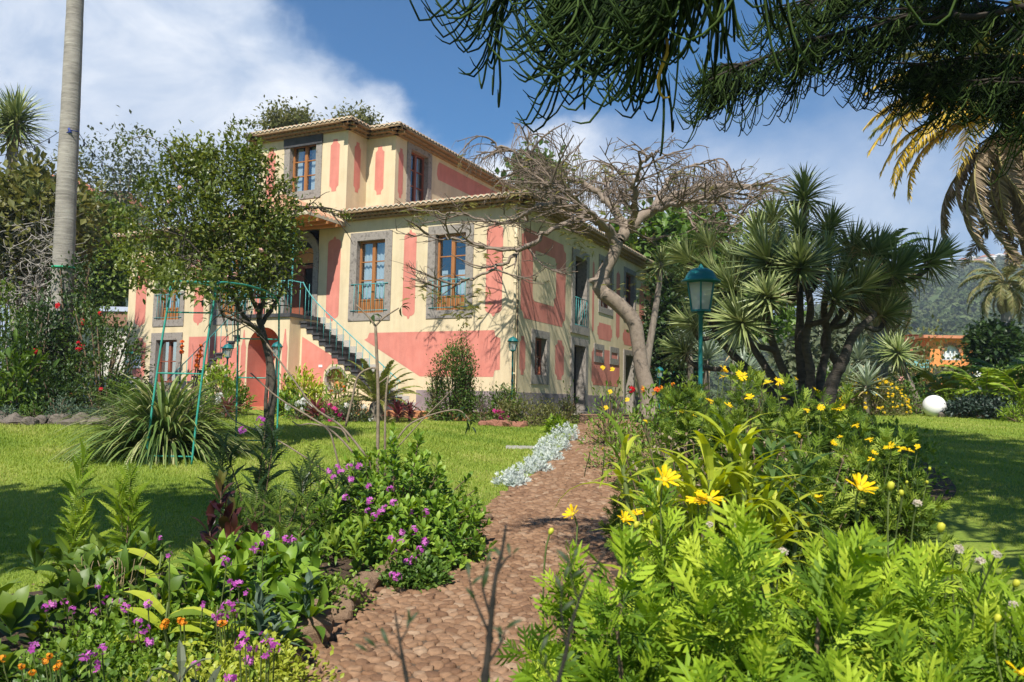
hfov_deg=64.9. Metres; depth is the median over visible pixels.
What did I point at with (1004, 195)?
palm tree
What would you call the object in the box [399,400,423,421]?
bromeliad
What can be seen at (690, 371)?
agave plant
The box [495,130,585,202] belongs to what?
broadleaf tree
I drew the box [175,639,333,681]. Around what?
ground cover plant
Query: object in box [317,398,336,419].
bromeliad
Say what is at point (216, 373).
shrub
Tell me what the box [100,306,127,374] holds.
outbuilding
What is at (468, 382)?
column shrub
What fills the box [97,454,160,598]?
feathery plant
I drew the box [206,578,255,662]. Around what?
phlox plant
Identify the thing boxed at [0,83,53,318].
yucca tree
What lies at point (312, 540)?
broad leaf plant
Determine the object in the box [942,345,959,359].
window
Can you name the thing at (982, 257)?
hillside house
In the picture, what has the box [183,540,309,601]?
broad leaf plant
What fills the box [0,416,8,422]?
border stone
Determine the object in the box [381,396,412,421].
bromeliad
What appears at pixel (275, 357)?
cellar door
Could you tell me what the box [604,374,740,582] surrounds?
daisy bush
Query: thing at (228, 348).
lamp post
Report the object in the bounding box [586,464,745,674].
daisy bush
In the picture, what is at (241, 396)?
shrub
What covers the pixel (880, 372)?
agave plant
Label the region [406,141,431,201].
window
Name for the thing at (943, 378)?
feather palm
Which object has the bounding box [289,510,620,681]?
cobblestone path
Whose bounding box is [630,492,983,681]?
daisy bush
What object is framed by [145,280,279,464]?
rose arch
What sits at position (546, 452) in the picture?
silver clump
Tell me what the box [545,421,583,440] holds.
silver clump
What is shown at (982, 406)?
juniper shrub
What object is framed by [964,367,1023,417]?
feather palm
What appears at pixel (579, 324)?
door
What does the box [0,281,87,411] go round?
shrub
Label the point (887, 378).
feather palm
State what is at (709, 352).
agave plant
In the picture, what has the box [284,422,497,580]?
flowering shrub
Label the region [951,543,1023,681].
daisy bush
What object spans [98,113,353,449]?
tree
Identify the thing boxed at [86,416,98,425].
border stone
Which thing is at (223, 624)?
orange flower
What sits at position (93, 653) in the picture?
phlox plant
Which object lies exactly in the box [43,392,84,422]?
edging plant
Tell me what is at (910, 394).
shrub
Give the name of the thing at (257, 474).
feathery plant
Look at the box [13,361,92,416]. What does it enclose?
shrub
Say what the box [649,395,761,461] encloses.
shrub
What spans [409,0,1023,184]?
araucaria tree
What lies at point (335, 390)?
flowering plant
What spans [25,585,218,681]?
ground cover plant
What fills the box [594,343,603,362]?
window
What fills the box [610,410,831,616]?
strap leaf plant
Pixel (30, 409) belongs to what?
edging plant
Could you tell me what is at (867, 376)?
agave plant
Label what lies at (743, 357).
agave plant
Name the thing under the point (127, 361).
lamp post
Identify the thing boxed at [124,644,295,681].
ground cover plant
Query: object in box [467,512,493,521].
border stone
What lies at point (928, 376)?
feather palm
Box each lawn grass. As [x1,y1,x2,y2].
[818,413,1023,550]
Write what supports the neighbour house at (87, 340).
on the lawn at (965, 531)
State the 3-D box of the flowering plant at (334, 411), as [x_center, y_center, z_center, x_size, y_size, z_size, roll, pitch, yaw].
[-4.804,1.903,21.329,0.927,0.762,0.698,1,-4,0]
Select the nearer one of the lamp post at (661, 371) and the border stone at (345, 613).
the border stone at (345, 613)
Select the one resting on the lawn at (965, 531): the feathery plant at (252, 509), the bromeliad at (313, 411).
the bromeliad at (313, 411)
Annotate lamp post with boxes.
[124,349,133,380]
[222,343,233,396]
[271,341,282,380]
[507,336,518,398]
[655,367,663,406]
[681,264,720,424]
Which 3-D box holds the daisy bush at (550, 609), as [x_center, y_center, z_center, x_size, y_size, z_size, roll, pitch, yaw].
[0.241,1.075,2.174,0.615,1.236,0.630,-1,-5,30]
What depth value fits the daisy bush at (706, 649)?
2.07 m
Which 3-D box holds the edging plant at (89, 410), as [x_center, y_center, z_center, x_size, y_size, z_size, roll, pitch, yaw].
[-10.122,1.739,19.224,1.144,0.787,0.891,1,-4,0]
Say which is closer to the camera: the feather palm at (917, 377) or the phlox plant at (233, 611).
the phlox plant at (233, 611)
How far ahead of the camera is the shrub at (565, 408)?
22.47 m
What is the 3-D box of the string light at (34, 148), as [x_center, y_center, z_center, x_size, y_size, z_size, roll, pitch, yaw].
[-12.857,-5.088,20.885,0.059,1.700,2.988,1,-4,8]
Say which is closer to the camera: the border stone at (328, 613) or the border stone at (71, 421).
the border stone at (328, 613)
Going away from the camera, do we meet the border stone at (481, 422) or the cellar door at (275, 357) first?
the border stone at (481, 422)
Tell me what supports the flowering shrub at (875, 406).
on the lawn at (965, 531)
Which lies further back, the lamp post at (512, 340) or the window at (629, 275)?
the window at (629, 275)
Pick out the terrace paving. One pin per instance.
(418, 414)
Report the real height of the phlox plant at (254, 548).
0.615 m
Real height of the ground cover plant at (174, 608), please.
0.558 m
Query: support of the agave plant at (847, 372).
on the lawn at (965, 531)
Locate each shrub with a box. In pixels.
[0,270,40,399]
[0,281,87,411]
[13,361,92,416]
[30,248,121,411]
[36,291,159,415]
[93,374,148,413]
[126,377,177,400]
[185,351,245,413]
[216,368,257,415]
[275,362,332,416]
[275,371,301,416]
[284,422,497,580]
[420,333,482,421]
[424,354,449,419]
[446,317,481,420]
[466,387,496,422]
[485,381,529,421]
[485,391,576,426]
[548,394,584,423]
[560,379,579,418]
[575,397,660,472]
[577,366,645,446]
[599,367,715,488]
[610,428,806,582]
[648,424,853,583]
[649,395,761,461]
[658,369,729,413]
[714,363,790,417]
[815,362,861,409]
[821,400,969,494]
[835,372,919,415]
[882,376,931,414]
[887,314,979,410]
[888,364,963,409]
[931,377,979,413]
[940,386,1023,419]
[978,359,1021,414]
[991,396,1023,422]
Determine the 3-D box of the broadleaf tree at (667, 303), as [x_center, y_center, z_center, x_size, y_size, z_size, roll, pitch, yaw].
[6.757,-0.359,33.131,3.686,6.871,3.466,5,-5,-40]
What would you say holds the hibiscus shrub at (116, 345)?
on the flower bed soil
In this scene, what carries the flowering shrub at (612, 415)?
on the lawn at (965, 531)
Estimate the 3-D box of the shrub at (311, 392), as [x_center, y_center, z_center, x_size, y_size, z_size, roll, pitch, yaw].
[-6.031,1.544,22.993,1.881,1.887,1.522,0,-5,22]
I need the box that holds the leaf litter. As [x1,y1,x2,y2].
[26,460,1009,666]
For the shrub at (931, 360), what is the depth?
49.37 m
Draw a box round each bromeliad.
[214,394,239,417]
[300,395,326,420]
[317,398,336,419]
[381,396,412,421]
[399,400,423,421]
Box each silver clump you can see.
[491,465,531,486]
[517,455,554,473]
[528,443,564,461]
[535,434,571,450]
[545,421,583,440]
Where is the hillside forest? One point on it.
(950, 294)
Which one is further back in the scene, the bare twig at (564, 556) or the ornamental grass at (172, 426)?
the ornamental grass at (172, 426)
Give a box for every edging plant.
[0,403,23,416]
[14,399,50,417]
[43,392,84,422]
[68,398,105,419]
[98,398,128,420]
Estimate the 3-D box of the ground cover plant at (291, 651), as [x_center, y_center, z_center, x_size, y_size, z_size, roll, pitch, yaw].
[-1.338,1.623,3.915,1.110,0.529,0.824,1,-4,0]
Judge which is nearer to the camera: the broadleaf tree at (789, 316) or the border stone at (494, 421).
the border stone at (494, 421)
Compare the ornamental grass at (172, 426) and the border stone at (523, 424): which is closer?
the ornamental grass at (172, 426)
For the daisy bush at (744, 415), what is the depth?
5.21 m
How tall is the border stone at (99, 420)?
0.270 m
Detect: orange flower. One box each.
[0,653,62,681]
[159,617,186,660]
[217,620,228,663]
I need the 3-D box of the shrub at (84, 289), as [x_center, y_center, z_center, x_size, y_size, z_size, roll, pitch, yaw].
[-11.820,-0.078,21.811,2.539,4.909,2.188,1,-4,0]
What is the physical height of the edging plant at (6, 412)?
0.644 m
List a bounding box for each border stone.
[0,410,5,422]
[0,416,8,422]
[5,413,23,422]
[20,416,38,425]
[35,415,46,423]
[50,414,73,424]
[60,418,79,425]
[72,412,89,422]
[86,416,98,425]
[94,416,107,424]
[281,639,303,668]
[294,616,332,646]
[298,599,334,626]
[325,585,360,611]
[329,597,353,622]
[348,581,366,601]
[352,575,374,592]
[358,571,382,588]
[373,563,392,572]
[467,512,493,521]
[478,421,485,425]
[485,420,492,425]
[490,419,498,423]
[493,420,503,426]
[502,420,510,426]
[509,421,517,426]
[517,421,527,426]
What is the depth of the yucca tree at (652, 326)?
22.77 m
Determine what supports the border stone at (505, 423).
on the lawn at (965, 531)
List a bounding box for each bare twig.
[354,608,417,681]
[465,525,522,681]
[539,547,605,681]
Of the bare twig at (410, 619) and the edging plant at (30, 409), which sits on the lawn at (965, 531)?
the bare twig at (410, 619)
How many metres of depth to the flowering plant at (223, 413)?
21.89 m
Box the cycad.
[327,358,422,420]
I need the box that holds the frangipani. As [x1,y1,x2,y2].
[223,303,475,478]
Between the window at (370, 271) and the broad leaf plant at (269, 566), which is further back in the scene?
the window at (370, 271)
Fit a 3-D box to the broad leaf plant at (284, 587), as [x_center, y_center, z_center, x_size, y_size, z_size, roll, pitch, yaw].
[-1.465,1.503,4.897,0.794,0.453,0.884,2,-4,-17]
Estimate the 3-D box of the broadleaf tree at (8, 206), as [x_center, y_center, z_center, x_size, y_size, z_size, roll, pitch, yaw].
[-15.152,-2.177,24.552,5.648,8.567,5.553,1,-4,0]
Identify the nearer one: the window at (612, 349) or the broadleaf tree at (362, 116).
the window at (612, 349)
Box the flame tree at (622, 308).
[386,122,818,421]
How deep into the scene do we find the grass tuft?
19.39 m
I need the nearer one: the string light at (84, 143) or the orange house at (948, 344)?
the string light at (84, 143)
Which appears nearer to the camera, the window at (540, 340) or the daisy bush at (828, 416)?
the daisy bush at (828, 416)
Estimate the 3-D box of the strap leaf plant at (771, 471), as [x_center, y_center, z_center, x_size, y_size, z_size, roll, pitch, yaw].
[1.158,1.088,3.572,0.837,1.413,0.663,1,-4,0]
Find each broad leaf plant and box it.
[0,568,187,644]
[0,635,84,681]
[7,528,154,586]
[18,561,156,643]
[71,525,226,620]
[79,532,265,631]
[126,523,261,592]
[180,558,274,611]
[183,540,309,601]
[211,528,319,575]
[211,567,319,665]
[217,542,340,638]
[228,603,312,651]
[252,525,330,580]
[305,503,411,563]
[319,514,408,565]
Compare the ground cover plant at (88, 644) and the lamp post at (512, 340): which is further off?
the lamp post at (512, 340)
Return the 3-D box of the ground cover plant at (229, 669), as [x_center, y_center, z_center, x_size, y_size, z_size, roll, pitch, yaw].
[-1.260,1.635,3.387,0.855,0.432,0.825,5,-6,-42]
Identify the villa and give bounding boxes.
[113,116,656,416]
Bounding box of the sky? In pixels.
[0,0,1021,367]
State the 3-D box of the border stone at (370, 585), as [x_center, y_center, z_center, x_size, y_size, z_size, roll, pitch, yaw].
[-1.097,1.805,5.861,0.200,0.188,0.162,10,-17,0]
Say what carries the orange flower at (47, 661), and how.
on the flower bed soil at (344, 566)
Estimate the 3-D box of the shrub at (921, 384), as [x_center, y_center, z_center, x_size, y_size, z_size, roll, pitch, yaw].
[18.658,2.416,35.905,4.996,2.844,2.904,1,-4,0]
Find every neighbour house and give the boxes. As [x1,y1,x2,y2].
[22,175,96,386]
[91,191,151,374]
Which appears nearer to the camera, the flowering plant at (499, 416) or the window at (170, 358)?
the flowering plant at (499, 416)
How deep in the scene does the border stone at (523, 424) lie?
20.76 m
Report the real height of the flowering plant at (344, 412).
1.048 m
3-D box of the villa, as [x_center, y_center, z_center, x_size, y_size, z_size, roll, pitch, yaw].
[-4.632,-2.408,34.638,18.458,11.675,17.424,-1,-5,26]
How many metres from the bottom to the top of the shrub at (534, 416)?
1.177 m
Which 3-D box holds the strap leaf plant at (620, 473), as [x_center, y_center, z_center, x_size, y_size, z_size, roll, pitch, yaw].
[0.800,1.029,3.360,1.250,1.490,0.853,1,-4,0]
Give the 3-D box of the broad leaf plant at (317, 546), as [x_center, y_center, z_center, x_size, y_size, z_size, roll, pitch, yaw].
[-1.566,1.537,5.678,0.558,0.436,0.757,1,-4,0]
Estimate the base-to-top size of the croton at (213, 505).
0.901 m
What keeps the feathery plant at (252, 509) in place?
on the flower bed soil at (344, 566)
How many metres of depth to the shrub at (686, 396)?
29.84 m
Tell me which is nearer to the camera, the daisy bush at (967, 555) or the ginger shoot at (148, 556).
the daisy bush at (967, 555)
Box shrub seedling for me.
[144,640,221,681]
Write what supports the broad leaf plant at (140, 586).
on the flower bed soil at (344, 566)
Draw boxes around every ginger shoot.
[113,590,210,647]
[115,548,191,611]
[171,605,257,663]
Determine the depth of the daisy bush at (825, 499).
3.88 m
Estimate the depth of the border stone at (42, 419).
18.77 m
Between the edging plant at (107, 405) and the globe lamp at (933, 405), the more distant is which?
the globe lamp at (933, 405)
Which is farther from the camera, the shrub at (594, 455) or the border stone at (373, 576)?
the shrub at (594, 455)
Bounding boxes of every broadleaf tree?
[0,136,120,322]
[45,105,178,227]
[52,187,141,375]
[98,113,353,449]
[245,94,320,132]
[321,97,388,125]
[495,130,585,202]
[600,193,750,411]
[626,249,718,412]
[667,234,806,406]
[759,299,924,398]
[955,311,1023,375]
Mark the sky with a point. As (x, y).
(203, 62)
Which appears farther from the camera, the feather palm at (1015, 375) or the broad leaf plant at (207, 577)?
the feather palm at (1015, 375)
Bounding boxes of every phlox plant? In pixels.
[25,641,116,681]
[41,584,127,644]
[120,551,233,678]
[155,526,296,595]
[191,631,286,681]
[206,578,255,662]
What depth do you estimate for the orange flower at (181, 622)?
3.91 m
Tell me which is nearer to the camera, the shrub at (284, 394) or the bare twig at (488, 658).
the bare twig at (488, 658)
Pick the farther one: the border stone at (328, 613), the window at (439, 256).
the window at (439, 256)
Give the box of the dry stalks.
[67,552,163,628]
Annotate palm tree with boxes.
[48,0,83,404]
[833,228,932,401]
[862,0,1023,269]
[957,258,1023,373]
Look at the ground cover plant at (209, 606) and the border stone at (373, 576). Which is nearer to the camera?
the ground cover plant at (209, 606)
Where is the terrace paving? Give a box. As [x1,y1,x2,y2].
[240,406,481,420]
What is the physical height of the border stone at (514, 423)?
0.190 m
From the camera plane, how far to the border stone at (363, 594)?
5.63 m
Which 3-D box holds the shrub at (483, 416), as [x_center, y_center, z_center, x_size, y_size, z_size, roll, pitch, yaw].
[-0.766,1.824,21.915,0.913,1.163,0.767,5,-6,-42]
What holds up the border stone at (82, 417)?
on the lawn at (965, 531)
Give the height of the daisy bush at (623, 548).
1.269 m
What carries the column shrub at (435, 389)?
on the lawn at (965, 531)
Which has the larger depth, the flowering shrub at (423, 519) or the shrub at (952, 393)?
the shrub at (952, 393)
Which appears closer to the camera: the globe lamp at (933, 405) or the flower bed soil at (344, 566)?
the flower bed soil at (344, 566)
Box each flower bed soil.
[0,545,387,680]
[602,428,1013,660]
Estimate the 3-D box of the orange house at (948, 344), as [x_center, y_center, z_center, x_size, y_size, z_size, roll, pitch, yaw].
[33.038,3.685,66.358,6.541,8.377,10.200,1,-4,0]
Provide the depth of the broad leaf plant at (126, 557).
4.94 m
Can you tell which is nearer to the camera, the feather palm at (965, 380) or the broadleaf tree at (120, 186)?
the feather palm at (965, 380)
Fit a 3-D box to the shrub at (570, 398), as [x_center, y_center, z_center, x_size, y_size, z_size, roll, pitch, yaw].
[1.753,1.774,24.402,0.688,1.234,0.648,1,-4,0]
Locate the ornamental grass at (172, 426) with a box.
[36,340,265,469]
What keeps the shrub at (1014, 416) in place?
on the lawn at (965, 531)
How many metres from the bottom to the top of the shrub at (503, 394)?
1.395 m
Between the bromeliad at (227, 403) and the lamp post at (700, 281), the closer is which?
the lamp post at (700, 281)
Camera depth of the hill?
408.33 m
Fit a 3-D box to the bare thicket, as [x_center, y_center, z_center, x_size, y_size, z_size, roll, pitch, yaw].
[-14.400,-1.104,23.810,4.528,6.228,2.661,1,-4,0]
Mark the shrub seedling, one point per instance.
(183, 670)
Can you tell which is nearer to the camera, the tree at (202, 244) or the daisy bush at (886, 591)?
the daisy bush at (886, 591)
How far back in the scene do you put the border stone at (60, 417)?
18.81 m
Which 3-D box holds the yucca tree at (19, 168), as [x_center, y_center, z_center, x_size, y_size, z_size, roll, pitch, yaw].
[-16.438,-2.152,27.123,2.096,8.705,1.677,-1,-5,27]
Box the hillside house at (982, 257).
[978,255,987,261]
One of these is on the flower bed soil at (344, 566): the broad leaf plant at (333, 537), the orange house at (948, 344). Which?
the broad leaf plant at (333, 537)
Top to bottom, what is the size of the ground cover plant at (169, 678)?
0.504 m
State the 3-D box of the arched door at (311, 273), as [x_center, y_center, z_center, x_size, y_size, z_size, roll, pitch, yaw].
[-7.458,-2.236,28.713,1.710,3.550,0.440,-1,-5,26]
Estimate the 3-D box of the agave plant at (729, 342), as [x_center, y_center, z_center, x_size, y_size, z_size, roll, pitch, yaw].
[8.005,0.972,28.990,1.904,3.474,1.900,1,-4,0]
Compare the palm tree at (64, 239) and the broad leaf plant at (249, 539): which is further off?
the palm tree at (64, 239)
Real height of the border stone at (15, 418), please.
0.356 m
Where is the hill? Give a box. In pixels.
[657,260,1023,404]
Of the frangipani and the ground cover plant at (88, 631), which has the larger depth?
the frangipani
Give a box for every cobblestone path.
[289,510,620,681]
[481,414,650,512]
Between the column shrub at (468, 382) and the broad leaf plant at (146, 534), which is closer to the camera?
the broad leaf plant at (146, 534)
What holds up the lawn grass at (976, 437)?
on the lawn at (965, 531)
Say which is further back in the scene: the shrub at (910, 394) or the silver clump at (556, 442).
the shrub at (910, 394)
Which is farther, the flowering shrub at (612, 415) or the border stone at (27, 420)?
the border stone at (27, 420)
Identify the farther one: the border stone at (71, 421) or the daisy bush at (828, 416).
the border stone at (71, 421)
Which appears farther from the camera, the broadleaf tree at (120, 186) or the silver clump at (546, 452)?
the broadleaf tree at (120, 186)
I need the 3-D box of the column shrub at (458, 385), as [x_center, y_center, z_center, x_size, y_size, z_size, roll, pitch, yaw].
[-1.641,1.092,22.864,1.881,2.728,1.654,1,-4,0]
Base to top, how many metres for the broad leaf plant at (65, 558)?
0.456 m
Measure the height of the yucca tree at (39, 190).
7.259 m
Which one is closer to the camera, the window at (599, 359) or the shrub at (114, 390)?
the shrub at (114, 390)
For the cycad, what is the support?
on the lawn at (965, 531)
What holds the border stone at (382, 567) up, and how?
on the lawn at (965, 531)
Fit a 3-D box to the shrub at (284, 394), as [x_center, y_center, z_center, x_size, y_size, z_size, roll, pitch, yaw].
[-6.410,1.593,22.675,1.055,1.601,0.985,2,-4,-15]
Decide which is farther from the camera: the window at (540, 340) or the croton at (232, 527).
the window at (540, 340)
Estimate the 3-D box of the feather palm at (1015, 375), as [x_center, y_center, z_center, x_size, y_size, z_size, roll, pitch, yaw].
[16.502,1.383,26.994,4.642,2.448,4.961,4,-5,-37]
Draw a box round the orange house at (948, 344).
[904,335,972,388]
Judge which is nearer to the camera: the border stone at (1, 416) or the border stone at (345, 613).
the border stone at (345, 613)
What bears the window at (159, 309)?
in the villa
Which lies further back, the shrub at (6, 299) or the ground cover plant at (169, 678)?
the shrub at (6, 299)
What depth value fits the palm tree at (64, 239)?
22.24 m
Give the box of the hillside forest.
[655,254,1023,406]
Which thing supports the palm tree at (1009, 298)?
on the lawn at (965, 531)
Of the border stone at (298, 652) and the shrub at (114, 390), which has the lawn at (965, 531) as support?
the border stone at (298, 652)
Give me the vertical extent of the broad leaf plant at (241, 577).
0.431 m
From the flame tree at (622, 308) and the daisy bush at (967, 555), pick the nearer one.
the daisy bush at (967, 555)
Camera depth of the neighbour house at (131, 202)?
51.35 m
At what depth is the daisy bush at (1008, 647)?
1.72 m
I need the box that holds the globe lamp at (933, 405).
[922,395,946,416]
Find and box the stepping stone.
[506,445,542,448]
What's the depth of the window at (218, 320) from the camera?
30.13 m
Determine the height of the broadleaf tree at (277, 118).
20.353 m
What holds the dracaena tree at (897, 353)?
on the lawn at (965, 531)
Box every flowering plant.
[196,390,235,416]
[282,391,318,419]
[313,399,345,421]
[315,360,367,417]
[330,395,373,421]
[486,409,510,420]
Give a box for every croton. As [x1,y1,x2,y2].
[190,469,241,558]
[204,511,250,587]
[245,517,261,534]
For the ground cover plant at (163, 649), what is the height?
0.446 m
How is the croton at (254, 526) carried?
on the flower bed soil at (344, 566)
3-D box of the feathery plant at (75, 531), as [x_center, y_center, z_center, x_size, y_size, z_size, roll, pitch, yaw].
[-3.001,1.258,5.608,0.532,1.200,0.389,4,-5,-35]
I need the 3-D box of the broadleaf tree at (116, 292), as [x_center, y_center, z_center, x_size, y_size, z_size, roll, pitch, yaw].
[-19.201,-2.156,37.106,5.039,10.182,4.299,1,-4,0]
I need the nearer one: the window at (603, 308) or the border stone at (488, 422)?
the border stone at (488, 422)
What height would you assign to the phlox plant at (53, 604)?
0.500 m
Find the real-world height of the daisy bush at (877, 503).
1.400 m
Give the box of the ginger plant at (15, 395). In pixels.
[0,328,60,415]
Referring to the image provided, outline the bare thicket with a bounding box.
[0,201,98,347]
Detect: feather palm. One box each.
[837,371,911,410]
[889,373,940,399]
[898,365,981,404]
[928,375,981,399]
[933,357,1023,397]
[934,364,1023,400]
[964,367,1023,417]
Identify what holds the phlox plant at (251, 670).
on the flower bed soil at (344, 566)
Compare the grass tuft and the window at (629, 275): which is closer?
the grass tuft
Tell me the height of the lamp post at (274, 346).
2.198 m
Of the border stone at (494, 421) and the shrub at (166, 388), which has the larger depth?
the shrub at (166, 388)
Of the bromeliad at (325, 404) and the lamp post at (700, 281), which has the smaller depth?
the lamp post at (700, 281)
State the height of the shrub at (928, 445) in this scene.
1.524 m
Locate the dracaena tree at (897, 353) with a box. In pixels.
[867,329,927,413]
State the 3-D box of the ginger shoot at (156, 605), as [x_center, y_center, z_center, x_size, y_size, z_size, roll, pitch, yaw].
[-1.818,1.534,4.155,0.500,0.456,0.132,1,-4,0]
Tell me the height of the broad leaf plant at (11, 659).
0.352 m
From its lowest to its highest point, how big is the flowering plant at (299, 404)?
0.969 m
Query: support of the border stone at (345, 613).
on the lawn at (965, 531)
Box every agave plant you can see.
[671,324,710,412]
[688,335,727,411]
[709,322,749,412]
[718,348,764,404]
[827,358,863,407]
[836,334,883,408]
[846,360,895,414]
[864,333,895,409]
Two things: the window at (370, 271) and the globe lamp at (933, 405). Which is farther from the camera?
the window at (370, 271)
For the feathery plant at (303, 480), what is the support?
on the flower bed soil at (344, 566)
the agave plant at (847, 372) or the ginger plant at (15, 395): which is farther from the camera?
the agave plant at (847, 372)
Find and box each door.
[274,357,279,376]
[279,230,319,316]
[570,247,589,335]
[570,337,588,410]
[623,349,634,413]
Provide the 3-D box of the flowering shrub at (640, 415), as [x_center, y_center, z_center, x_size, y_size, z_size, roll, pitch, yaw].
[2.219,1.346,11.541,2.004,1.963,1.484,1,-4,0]
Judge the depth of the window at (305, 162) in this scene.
29.13 m
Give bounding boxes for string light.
[0,132,58,156]
[78,132,122,175]
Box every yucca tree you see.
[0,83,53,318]
[10,176,55,330]
[17,153,54,333]
[638,242,676,423]
[657,162,969,413]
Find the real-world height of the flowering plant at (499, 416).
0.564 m
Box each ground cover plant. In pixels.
[0,605,172,681]
[0,648,168,681]
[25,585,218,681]
[77,670,172,681]
[81,619,238,681]
[109,585,254,665]
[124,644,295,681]
[138,610,343,681]
[172,585,304,658]
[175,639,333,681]
[227,667,248,681]
[283,562,376,615]
[365,549,456,592]
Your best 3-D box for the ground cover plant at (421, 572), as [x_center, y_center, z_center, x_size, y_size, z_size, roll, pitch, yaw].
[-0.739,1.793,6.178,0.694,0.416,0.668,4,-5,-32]
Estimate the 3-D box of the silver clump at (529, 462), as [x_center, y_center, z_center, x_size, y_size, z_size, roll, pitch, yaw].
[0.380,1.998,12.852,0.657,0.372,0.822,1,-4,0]
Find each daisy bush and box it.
[494,524,745,681]
[508,504,735,681]
[584,441,688,550]
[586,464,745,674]
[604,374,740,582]
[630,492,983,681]
[674,360,849,527]
[683,517,803,681]
[707,434,878,641]
[729,473,988,681]
[759,377,923,546]
[822,424,970,637]
[851,544,1023,681]
[891,490,1010,675]
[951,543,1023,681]
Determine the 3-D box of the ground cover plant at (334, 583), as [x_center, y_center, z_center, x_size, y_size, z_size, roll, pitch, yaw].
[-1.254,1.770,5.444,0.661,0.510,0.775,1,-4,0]
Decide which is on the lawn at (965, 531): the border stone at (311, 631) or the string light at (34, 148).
the border stone at (311, 631)
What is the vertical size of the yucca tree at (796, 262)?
4.532 m
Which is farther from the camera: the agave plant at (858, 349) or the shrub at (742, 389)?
the agave plant at (858, 349)
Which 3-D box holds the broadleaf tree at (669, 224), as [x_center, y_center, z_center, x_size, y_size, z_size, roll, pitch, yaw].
[7.585,-1.926,38.397,7.744,10.757,7.087,1,-4,0]
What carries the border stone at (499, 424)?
on the lawn at (965, 531)
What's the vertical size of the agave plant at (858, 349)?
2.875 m
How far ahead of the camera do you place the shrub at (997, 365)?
32.96 m
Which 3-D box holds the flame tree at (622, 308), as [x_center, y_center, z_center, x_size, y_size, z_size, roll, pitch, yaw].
[2.709,-2.030,21.776,12.596,8.389,9.407,3,-5,-25]
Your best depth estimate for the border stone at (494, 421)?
20.91 m
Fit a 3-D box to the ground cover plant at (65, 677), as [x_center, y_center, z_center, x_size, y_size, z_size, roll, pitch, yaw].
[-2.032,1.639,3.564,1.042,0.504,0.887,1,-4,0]
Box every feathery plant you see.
[38,436,115,585]
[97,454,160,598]
[196,408,290,535]
[215,480,339,552]
[239,443,368,544]
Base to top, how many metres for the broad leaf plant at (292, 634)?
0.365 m
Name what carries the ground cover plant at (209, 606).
on the flower bed soil at (344, 566)
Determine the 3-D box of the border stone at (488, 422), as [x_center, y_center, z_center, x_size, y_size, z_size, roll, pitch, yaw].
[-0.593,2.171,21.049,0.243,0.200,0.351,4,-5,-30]
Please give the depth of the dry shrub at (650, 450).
4.47 m
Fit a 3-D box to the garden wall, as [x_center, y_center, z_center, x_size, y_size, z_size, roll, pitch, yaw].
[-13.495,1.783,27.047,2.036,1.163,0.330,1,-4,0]
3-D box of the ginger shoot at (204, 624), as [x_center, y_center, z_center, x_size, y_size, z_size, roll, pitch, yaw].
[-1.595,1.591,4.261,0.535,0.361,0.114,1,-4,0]
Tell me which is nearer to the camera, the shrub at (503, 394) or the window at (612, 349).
the shrub at (503, 394)
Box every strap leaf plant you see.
[555,406,849,602]
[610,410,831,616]
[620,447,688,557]
[719,427,856,620]
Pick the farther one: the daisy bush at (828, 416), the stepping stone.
the stepping stone
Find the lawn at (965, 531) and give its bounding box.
[0,406,1023,621]
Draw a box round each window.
[149,332,182,384]
[152,251,184,326]
[213,244,248,324]
[283,143,322,199]
[348,230,392,320]
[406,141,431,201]
[426,223,473,318]
[531,329,549,384]
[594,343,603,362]
[598,254,613,315]
[610,347,618,364]
[623,266,635,310]
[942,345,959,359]
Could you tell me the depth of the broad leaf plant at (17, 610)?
4.34 m
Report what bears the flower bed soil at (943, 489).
on the lawn at (965, 531)
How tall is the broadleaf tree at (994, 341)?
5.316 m
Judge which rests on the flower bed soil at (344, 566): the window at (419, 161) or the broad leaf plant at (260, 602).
the broad leaf plant at (260, 602)
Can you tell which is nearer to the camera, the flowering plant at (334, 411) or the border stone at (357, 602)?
the border stone at (357, 602)
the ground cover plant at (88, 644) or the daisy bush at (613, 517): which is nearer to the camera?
the ground cover plant at (88, 644)
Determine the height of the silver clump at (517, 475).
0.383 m
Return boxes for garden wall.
[81,376,143,401]
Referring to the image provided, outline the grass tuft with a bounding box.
[540,413,573,432]

